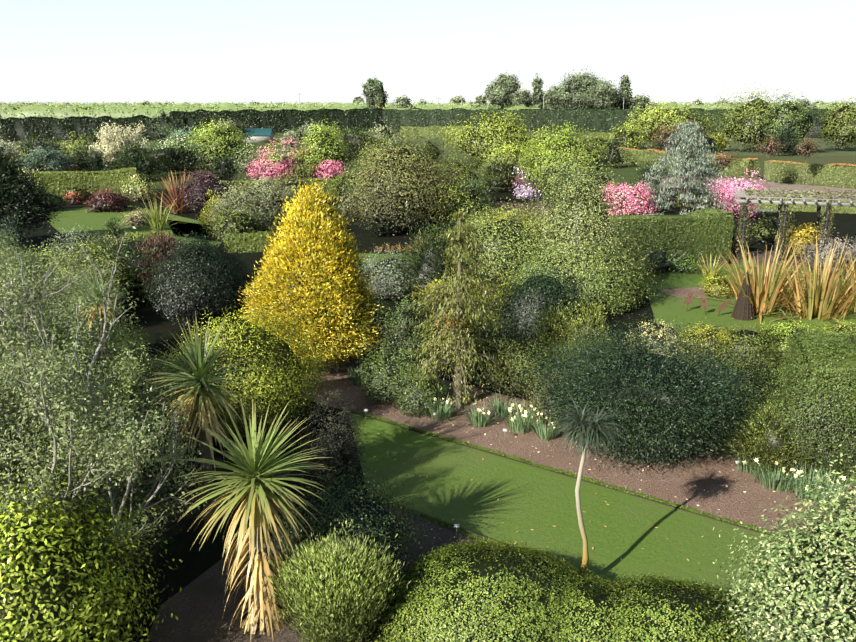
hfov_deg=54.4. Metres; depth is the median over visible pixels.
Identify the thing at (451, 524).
lawn edge
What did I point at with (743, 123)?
tree
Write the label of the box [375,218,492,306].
shrub
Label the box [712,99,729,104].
skyline tree
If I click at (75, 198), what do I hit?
red shrub
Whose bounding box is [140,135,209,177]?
shrub
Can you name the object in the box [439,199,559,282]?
hebe shrub
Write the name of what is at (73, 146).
round tree
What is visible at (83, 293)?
open shrub
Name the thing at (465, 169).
green tree
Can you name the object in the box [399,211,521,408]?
weeping tree
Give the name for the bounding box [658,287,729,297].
bed
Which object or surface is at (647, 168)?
dark cypress
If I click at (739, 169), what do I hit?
beech hedge
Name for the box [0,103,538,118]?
distant field
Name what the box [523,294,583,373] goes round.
shrub
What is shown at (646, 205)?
rhododendron
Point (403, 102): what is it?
broad tree
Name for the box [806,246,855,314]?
flax
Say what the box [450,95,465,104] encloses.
tree
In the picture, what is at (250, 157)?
sparse tree
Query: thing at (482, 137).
green tree
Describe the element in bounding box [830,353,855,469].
hedge shrub
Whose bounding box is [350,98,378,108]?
gum tree
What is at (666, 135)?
bronze tree
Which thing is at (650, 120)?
tree
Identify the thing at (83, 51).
sky
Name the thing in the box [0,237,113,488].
open shrub
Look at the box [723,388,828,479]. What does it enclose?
feathery shrub
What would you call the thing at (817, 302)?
flax
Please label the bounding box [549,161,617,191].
shrub
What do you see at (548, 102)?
broad tree
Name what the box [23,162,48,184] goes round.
silver shrub
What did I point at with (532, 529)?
fallen leaves
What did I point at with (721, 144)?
tree
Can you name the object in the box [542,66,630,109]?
broad tree
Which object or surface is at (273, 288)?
golden conifer
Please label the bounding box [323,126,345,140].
tree
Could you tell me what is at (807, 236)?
golden shrub
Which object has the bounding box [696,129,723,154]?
dark conifer
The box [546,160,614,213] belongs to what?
shrub
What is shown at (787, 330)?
fresh shrub
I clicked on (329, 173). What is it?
cherry tree
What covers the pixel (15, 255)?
open shrub
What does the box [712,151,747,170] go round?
standard tree
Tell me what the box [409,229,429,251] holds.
flax
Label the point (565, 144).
shrub
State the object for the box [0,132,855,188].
ground
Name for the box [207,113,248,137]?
tree
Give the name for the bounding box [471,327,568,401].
shrub
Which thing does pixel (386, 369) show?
narrow leaf shrub
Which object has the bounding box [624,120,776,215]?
blue cedar
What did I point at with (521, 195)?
wisteria
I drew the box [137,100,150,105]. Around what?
skyline tree
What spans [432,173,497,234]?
shrub
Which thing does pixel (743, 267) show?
cordyline
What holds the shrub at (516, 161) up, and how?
on the ground at (627, 172)
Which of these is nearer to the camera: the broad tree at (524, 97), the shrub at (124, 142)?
the shrub at (124, 142)
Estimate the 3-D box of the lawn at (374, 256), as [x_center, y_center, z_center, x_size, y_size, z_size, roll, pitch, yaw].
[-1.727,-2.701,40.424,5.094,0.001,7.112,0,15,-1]
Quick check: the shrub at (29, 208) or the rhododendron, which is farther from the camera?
the rhododendron
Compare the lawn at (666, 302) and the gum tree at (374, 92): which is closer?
the lawn at (666, 302)
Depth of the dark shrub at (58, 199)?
60.67 m
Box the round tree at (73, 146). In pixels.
[56,131,99,169]
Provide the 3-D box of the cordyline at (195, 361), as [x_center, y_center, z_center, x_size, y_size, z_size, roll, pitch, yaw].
[-4.029,1.845,15.053,2.161,4.124,2.310,0,15,-1]
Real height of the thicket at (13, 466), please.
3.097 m
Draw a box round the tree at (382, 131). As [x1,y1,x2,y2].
[369,120,400,139]
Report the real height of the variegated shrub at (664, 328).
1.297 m
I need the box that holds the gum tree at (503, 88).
[479,72,521,108]
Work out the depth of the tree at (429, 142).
109.48 m
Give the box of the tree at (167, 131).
[160,119,192,144]
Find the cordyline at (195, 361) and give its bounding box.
[141,311,256,526]
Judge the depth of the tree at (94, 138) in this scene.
96.39 m
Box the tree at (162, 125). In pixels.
[145,108,179,140]
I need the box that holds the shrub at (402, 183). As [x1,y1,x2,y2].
[332,117,485,234]
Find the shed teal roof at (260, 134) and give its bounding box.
[242,128,274,142]
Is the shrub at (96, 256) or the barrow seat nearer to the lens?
the shrub at (96, 256)
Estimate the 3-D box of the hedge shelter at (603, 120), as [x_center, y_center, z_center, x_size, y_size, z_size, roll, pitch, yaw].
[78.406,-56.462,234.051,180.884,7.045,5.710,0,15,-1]
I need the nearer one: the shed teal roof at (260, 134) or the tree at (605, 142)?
the tree at (605, 142)
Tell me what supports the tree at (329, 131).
on the ground at (627, 172)
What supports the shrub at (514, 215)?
on the garden beds at (200, 556)
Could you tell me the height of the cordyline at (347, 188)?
2.740 m
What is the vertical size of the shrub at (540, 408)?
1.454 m
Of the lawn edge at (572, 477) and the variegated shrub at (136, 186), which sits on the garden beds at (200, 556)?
the variegated shrub at (136, 186)
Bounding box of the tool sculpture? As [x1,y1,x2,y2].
[684,292,728,315]
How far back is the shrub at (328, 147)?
82.02 m
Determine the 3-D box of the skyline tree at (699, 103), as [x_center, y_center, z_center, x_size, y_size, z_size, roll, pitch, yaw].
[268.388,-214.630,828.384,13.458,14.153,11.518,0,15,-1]
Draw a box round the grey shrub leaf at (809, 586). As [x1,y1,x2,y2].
[696,444,855,641]
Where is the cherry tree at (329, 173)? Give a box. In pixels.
[311,157,349,180]
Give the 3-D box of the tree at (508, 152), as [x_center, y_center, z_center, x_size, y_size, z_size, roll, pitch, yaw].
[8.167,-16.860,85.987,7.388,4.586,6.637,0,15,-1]
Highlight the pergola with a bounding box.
[733,189,855,260]
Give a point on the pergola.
(742, 192)
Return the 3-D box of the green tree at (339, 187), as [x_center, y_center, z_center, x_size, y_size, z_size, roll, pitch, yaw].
[-5.780,-9.560,60.646,4.115,3.147,2.898,0,15,-1]
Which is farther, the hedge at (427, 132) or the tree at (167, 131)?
the hedge at (427, 132)
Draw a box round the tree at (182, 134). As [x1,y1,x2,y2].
[162,125,206,142]
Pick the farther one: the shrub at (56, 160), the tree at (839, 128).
the tree at (839, 128)
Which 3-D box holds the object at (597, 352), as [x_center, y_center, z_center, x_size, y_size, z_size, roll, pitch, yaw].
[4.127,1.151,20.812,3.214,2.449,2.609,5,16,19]
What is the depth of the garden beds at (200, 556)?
20.75 m
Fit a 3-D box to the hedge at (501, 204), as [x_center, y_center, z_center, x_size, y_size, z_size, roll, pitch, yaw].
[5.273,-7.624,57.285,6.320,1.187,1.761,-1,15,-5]
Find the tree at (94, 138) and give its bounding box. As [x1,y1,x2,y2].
[72,127,112,169]
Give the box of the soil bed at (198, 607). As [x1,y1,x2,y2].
[146,500,488,641]
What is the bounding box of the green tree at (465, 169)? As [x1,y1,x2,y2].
[427,150,494,189]
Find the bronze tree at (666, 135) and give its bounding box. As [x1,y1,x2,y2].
[645,119,710,153]
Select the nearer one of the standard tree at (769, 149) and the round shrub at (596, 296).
the round shrub at (596, 296)
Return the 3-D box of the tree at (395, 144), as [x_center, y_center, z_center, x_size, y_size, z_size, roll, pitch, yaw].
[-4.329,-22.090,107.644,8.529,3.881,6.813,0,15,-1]
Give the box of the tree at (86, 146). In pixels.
[80,135,141,163]
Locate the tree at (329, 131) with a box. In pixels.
[303,124,338,144]
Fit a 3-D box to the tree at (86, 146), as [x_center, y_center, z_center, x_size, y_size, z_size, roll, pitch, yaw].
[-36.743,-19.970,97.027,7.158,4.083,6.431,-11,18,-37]
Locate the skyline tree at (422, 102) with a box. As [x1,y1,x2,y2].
[418,98,428,104]
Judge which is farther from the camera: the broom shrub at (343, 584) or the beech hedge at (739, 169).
the beech hedge at (739, 169)
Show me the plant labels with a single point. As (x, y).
(505, 430)
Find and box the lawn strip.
[348,413,791,612]
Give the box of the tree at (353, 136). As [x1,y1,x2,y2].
[334,124,377,158]
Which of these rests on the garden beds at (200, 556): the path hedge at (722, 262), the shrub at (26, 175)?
the shrub at (26, 175)
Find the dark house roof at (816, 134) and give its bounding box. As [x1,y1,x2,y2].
[804,115,821,137]
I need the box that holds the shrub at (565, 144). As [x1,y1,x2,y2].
[514,120,624,196]
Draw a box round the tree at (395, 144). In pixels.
[364,137,422,157]
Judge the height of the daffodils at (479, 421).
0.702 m
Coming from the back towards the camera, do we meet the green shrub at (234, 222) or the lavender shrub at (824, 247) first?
the green shrub at (234, 222)
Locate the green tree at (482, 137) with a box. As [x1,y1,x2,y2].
[433,98,539,166]
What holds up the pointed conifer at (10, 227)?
on the garden beds at (200, 556)
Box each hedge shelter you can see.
[0,115,187,141]
[169,107,384,132]
[385,108,855,131]
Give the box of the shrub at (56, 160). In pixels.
[15,142,79,172]
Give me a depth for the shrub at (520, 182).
72.08 m
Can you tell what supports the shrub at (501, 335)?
on the garden beds at (200, 556)
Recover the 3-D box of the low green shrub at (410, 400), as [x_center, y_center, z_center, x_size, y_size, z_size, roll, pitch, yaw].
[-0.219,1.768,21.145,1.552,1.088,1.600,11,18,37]
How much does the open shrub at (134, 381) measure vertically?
3.702 m
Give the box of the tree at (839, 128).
[813,96,855,150]
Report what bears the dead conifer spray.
on the weeping tree at (457, 235)
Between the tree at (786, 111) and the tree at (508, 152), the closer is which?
the tree at (508, 152)
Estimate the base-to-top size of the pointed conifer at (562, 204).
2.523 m
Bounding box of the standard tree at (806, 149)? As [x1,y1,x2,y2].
[791,130,822,158]
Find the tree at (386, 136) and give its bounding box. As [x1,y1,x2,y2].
[360,132,397,155]
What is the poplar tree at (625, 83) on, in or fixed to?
on the ground at (627, 172)
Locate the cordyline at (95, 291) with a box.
[71,267,123,374]
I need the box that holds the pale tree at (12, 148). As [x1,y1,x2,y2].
[0,136,36,163]
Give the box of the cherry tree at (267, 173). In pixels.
[244,149,294,180]
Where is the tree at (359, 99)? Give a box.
[353,96,363,103]
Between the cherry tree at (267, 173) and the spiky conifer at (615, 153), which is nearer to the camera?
the cherry tree at (267, 173)
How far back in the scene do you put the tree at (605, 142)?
111.42 m
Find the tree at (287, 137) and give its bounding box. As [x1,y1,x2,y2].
[273,128,301,157]
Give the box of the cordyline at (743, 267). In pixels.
[732,256,760,283]
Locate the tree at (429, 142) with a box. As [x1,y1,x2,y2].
[416,137,449,161]
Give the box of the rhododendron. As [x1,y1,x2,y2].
[597,180,661,214]
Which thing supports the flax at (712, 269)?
on the lawn at (666, 302)
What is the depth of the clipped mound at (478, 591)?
11.70 m
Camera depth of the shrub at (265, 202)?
46.57 m
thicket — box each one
[0,409,107,532]
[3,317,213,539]
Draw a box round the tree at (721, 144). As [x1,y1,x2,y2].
[707,125,733,151]
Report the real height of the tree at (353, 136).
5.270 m
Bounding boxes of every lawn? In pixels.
[43,205,222,246]
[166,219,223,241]
[357,253,417,273]
[643,264,855,335]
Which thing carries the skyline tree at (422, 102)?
on the ground at (627, 172)
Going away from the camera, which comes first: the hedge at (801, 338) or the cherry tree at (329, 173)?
the hedge at (801, 338)
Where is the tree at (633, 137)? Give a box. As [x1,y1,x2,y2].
[604,120,648,149]
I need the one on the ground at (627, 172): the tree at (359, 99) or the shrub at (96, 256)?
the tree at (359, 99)
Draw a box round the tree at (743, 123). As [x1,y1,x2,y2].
[699,82,796,153]
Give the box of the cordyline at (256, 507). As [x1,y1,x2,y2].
[174,396,334,641]
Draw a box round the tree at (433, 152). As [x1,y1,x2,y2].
[358,140,440,166]
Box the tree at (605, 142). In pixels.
[573,128,629,160]
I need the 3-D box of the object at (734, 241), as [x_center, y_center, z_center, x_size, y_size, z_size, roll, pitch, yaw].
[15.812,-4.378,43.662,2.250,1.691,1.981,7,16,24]
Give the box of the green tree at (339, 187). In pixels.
[323,167,367,209]
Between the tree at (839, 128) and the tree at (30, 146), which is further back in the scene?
the tree at (839, 128)
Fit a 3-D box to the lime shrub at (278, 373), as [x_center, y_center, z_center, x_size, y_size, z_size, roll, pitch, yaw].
[-4.277,1.134,19.249,4.815,3.277,3.968,0,15,-1]
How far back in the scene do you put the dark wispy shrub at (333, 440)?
16.38 m
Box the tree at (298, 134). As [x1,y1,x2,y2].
[291,125,307,151]
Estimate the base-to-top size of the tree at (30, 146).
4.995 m
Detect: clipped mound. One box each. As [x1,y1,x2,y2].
[369,536,593,641]
[545,568,631,641]
[601,567,771,641]
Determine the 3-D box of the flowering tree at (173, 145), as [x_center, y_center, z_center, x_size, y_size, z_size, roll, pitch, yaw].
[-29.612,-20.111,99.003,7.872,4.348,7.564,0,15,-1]
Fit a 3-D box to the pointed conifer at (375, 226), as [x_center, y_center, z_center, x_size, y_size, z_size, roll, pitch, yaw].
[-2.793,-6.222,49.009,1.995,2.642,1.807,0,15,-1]
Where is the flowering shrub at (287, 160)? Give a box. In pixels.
[252,131,318,178]
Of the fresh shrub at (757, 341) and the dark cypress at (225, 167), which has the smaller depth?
the fresh shrub at (757, 341)
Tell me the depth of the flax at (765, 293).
30.57 m
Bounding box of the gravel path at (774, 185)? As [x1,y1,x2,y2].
[659,175,855,195]
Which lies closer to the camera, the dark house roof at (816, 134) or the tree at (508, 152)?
the tree at (508, 152)
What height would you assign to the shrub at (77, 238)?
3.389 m
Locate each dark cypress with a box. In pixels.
[26,153,48,171]
[78,144,110,170]
[211,153,241,180]
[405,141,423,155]
[630,159,661,194]
[773,119,802,155]
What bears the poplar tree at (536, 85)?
on the ground at (627, 172)
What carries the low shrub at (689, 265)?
on the lawn at (666, 302)
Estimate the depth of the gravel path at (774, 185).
80.16 m
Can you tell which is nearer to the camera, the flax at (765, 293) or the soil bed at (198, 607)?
the soil bed at (198, 607)
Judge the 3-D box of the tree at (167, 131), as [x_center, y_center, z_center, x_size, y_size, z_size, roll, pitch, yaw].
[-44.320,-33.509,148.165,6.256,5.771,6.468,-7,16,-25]
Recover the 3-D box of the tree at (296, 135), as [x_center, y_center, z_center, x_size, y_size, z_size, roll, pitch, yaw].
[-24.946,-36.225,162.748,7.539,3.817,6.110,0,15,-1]
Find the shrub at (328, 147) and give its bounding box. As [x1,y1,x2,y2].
[287,110,359,177]
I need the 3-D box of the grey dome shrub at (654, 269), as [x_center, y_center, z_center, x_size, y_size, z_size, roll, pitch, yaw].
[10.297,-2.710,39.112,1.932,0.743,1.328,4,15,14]
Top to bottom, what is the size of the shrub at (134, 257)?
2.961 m
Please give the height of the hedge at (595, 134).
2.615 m
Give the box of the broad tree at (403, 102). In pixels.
[389,94,411,107]
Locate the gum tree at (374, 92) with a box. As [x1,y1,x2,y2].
[361,76,388,107]
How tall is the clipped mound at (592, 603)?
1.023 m
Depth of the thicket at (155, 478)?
14.32 m
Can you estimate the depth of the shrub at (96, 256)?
30.79 m
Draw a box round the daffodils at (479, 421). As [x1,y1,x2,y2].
[345,364,561,442]
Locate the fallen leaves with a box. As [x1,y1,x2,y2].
[364,433,688,560]
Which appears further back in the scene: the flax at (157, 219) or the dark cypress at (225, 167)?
the dark cypress at (225, 167)
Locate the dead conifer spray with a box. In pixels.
[432,307,467,339]
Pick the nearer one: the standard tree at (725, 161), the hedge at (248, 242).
the hedge at (248, 242)
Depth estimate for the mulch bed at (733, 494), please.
18.19 m
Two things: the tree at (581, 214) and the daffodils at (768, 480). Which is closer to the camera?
the daffodils at (768, 480)
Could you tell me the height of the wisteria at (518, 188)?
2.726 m
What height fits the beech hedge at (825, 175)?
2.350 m
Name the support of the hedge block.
on the garden beds at (200, 556)
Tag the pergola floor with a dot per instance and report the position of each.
(761, 256)
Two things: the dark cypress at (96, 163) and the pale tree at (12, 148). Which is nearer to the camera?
the dark cypress at (96, 163)
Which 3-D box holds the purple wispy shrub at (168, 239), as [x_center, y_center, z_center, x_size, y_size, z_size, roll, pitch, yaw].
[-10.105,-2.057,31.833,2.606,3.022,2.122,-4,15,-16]
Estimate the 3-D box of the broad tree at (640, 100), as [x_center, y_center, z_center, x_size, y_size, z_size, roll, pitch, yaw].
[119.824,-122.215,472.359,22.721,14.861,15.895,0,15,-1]
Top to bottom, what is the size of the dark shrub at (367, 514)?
2.008 m
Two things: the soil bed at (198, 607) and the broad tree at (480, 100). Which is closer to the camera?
the soil bed at (198, 607)
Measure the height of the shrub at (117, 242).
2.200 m
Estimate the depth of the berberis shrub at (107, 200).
60.29 m
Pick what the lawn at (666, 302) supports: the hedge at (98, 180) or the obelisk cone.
the obelisk cone
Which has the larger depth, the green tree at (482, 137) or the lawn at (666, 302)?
the green tree at (482, 137)
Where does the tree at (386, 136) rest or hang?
on the ground at (627, 172)
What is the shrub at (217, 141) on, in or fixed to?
on the ground at (627, 172)
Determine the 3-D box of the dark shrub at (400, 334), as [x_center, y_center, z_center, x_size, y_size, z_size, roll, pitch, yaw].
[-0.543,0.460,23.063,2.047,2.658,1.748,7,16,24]
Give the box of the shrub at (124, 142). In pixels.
[89,120,149,165]
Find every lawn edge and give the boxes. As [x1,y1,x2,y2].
[348,411,790,541]
[369,493,610,585]
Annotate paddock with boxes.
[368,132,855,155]
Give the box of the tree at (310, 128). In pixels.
[297,118,327,137]
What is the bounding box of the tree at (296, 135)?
[287,126,310,140]
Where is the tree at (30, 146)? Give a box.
[15,130,63,162]
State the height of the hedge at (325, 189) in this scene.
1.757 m
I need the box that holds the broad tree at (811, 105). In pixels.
[783,98,817,109]
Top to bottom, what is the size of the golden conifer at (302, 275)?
5.441 m
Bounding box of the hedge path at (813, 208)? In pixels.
[676,191,855,213]
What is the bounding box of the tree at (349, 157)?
[341,146,360,166]
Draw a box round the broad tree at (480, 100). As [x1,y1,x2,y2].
[471,95,493,108]
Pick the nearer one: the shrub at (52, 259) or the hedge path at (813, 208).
the shrub at (52, 259)
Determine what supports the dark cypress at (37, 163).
on the ground at (627, 172)
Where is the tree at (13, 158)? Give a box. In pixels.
[4,149,21,165]
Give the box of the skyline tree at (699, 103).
[692,98,703,104]
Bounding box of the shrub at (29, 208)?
[0,137,75,237]
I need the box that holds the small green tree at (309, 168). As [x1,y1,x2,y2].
[286,142,323,180]
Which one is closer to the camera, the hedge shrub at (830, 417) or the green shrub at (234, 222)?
the hedge shrub at (830, 417)
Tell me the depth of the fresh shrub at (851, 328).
25.32 m
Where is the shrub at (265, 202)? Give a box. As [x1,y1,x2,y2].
[203,177,300,231]
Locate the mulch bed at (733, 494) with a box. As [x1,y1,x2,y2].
[297,358,855,538]
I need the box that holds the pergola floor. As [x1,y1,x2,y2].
[728,250,813,265]
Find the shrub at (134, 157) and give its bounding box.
[101,137,166,181]
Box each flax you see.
[130,192,184,230]
[138,168,201,213]
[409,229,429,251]
[679,234,835,323]
[695,254,731,277]
[742,233,855,324]
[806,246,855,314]
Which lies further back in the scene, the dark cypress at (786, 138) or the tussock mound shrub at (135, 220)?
the dark cypress at (786, 138)
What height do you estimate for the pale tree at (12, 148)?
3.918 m
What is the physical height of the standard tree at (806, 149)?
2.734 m
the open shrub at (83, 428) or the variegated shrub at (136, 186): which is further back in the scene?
the variegated shrub at (136, 186)
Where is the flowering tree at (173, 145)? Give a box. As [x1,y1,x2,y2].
[152,134,207,168]
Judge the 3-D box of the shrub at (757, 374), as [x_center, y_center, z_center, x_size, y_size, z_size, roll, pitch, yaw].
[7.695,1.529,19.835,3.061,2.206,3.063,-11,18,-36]
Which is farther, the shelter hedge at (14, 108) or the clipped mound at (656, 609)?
the shelter hedge at (14, 108)
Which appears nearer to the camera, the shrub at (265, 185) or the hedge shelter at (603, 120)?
the shrub at (265, 185)
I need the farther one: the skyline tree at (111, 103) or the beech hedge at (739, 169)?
the skyline tree at (111, 103)
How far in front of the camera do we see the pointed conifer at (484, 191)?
56.26 m
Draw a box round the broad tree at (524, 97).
[507,89,533,107]
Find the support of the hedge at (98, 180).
on the garden beds at (200, 556)
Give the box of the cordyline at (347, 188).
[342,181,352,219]
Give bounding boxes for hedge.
[0,106,388,117]
[34,167,136,200]
[219,178,344,198]
[223,231,276,252]
[400,125,475,138]
[487,201,550,218]
[588,132,616,140]
[609,208,734,269]
[619,147,759,178]
[659,261,732,272]
[763,160,855,188]
[778,328,855,485]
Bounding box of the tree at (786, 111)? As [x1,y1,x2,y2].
[754,89,828,153]
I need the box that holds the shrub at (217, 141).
[177,118,258,171]
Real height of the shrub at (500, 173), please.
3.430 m
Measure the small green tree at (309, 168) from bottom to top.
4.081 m
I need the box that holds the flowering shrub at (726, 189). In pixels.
[704,170,771,219]
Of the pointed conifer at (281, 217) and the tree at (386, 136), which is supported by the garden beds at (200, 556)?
the pointed conifer at (281, 217)
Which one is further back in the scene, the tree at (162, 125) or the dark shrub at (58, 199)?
the tree at (162, 125)
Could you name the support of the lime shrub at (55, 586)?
on the garden beds at (200, 556)
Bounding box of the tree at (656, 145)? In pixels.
[645,137,712,153]
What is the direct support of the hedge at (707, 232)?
on the garden beds at (200, 556)
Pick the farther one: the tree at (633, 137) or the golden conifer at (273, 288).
the tree at (633, 137)
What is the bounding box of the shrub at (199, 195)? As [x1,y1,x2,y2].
[171,158,248,214]
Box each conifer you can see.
[0,213,34,259]
[95,217,124,242]
[230,177,392,368]
[244,238,309,361]
[266,205,301,248]
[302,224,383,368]
[365,200,396,237]
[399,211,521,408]
[474,180,495,210]
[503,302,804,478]
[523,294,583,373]
[552,195,569,226]
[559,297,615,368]
[596,138,635,168]
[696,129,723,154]
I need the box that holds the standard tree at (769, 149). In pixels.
[753,134,785,158]
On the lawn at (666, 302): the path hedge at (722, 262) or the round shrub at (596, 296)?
the path hedge at (722, 262)
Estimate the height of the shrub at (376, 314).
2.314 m
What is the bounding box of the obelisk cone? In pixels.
[731,270,755,320]
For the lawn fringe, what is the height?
0.100 m
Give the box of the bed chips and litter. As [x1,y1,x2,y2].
[315,364,839,557]
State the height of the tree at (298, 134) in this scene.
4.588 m
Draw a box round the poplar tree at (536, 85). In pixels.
[531,72,544,108]
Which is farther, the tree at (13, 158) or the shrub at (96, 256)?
the tree at (13, 158)
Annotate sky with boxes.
[0,0,855,103]
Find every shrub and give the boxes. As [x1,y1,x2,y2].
[0,137,75,237]
[0,224,209,574]
[0,228,69,338]
[0,234,50,314]
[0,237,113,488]
[0,443,182,641]
[2,300,211,482]
[11,166,36,184]
[15,142,79,172]
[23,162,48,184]
[28,239,73,309]
[31,216,125,302]
[35,253,133,359]
[37,187,71,211]
[47,217,140,307]
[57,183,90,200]
[64,190,89,204]
[67,227,196,303]
[82,186,137,212]
[86,229,122,248]
[89,120,149,165]
[101,137,166,181]
[118,207,170,226]
[119,172,161,202]
[130,225,256,327]
[131,228,191,299]
[140,135,209,177]
[147,294,348,444]
[171,158,248,214]
[177,118,258,171]
[202,201,269,246]
[203,177,300,231]
[240,172,285,193]
[253,519,415,641]
[263,166,323,209]
[270,449,448,574]
[287,110,359,177]
[293,387,371,486]
[332,117,485,234]
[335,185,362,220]
[337,162,372,177]
[352,343,446,406]
[353,244,425,301]
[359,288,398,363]
[374,294,444,359]
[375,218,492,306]
[389,368,453,417]
[407,269,562,332]
[410,169,500,232]
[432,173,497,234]
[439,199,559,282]
[458,192,559,246]
[462,309,546,397]
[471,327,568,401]
[477,155,524,193]
[479,252,622,348]
[484,206,549,257]
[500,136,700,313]
[506,149,527,176]
[507,169,549,194]
[507,227,661,318]
[514,120,624,196]
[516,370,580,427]
[529,181,569,216]
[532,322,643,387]
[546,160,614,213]
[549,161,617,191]
[622,314,687,360]
[635,261,663,272]
[661,251,712,274]
[669,321,736,367]
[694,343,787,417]
[698,270,737,298]
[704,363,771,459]
[714,317,785,367]
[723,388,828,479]
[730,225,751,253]
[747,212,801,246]
[750,322,855,483]
[751,319,823,364]
[773,222,831,257]
[774,352,823,470]
[798,229,855,275]
[810,314,855,334]
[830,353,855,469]
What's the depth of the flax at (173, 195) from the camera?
58.95 m
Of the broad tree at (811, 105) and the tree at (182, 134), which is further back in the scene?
the broad tree at (811, 105)
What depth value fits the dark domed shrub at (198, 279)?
28.14 m
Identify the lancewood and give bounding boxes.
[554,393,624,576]
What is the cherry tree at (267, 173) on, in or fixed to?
on the ground at (627, 172)
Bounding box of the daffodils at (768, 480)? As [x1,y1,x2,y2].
[728,448,855,509]
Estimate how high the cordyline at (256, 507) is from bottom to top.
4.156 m
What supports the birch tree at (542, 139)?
on the garden beds at (200, 556)
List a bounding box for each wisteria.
[512,166,540,197]
[516,187,543,199]
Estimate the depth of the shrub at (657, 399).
17.61 m
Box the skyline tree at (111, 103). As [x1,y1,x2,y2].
[85,101,129,105]
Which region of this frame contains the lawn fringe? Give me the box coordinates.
[348,408,797,584]
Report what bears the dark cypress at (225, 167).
on the ground at (627, 172)
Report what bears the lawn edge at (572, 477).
on the lawn strip
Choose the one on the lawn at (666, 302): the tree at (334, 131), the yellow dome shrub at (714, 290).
the yellow dome shrub at (714, 290)
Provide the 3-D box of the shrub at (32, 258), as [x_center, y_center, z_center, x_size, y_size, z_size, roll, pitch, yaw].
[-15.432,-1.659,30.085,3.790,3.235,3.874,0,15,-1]
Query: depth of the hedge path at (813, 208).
60.91 m
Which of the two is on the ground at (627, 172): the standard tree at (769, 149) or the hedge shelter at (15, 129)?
the hedge shelter at (15, 129)
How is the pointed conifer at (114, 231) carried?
on the garden beds at (200, 556)
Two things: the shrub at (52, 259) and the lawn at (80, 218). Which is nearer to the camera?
the shrub at (52, 259)
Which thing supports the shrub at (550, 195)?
on the garden beds at (200, 556)
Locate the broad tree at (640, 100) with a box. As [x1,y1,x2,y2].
[619,92,658,109]
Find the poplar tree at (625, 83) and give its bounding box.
[618,73,632,109]
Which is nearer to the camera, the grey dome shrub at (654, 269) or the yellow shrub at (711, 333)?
the yellow shrub at (711, 333)
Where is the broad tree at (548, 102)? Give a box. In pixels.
[542,89,559,109]
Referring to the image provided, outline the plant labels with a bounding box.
[364,409,739,537]
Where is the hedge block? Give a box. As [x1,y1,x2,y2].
[122,230,169,242]
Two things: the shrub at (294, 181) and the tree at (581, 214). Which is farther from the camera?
the shrub at (294, 181)
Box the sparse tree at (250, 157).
[230,143,284,179]
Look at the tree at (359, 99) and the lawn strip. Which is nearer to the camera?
the lawn strip
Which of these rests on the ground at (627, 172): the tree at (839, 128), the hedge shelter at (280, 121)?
the hedge shelter at (280, 121)
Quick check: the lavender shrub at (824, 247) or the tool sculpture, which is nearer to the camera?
the tool sculpture
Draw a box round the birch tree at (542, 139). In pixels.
[515,126,551,196]
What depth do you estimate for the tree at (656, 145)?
106.72 m
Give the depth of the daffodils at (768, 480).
16.76 m
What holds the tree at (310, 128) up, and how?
on the ground at (627, 172)
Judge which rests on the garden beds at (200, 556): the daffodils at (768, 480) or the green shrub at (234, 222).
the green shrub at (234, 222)
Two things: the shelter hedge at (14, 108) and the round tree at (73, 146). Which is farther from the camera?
the shelter hedge at (14, 108)
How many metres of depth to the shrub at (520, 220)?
37.18 m
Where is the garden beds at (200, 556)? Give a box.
[0,188,855,641]
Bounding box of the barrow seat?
[640,251,685,274]
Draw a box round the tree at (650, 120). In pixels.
[621,97,722,148]
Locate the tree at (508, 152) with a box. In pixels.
[478,135,531,171]
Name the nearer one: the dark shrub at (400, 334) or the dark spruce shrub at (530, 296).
the dark shrub at (400, 334)
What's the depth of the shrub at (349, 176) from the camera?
75.05 m
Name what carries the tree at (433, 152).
on the ground at (627, 172)

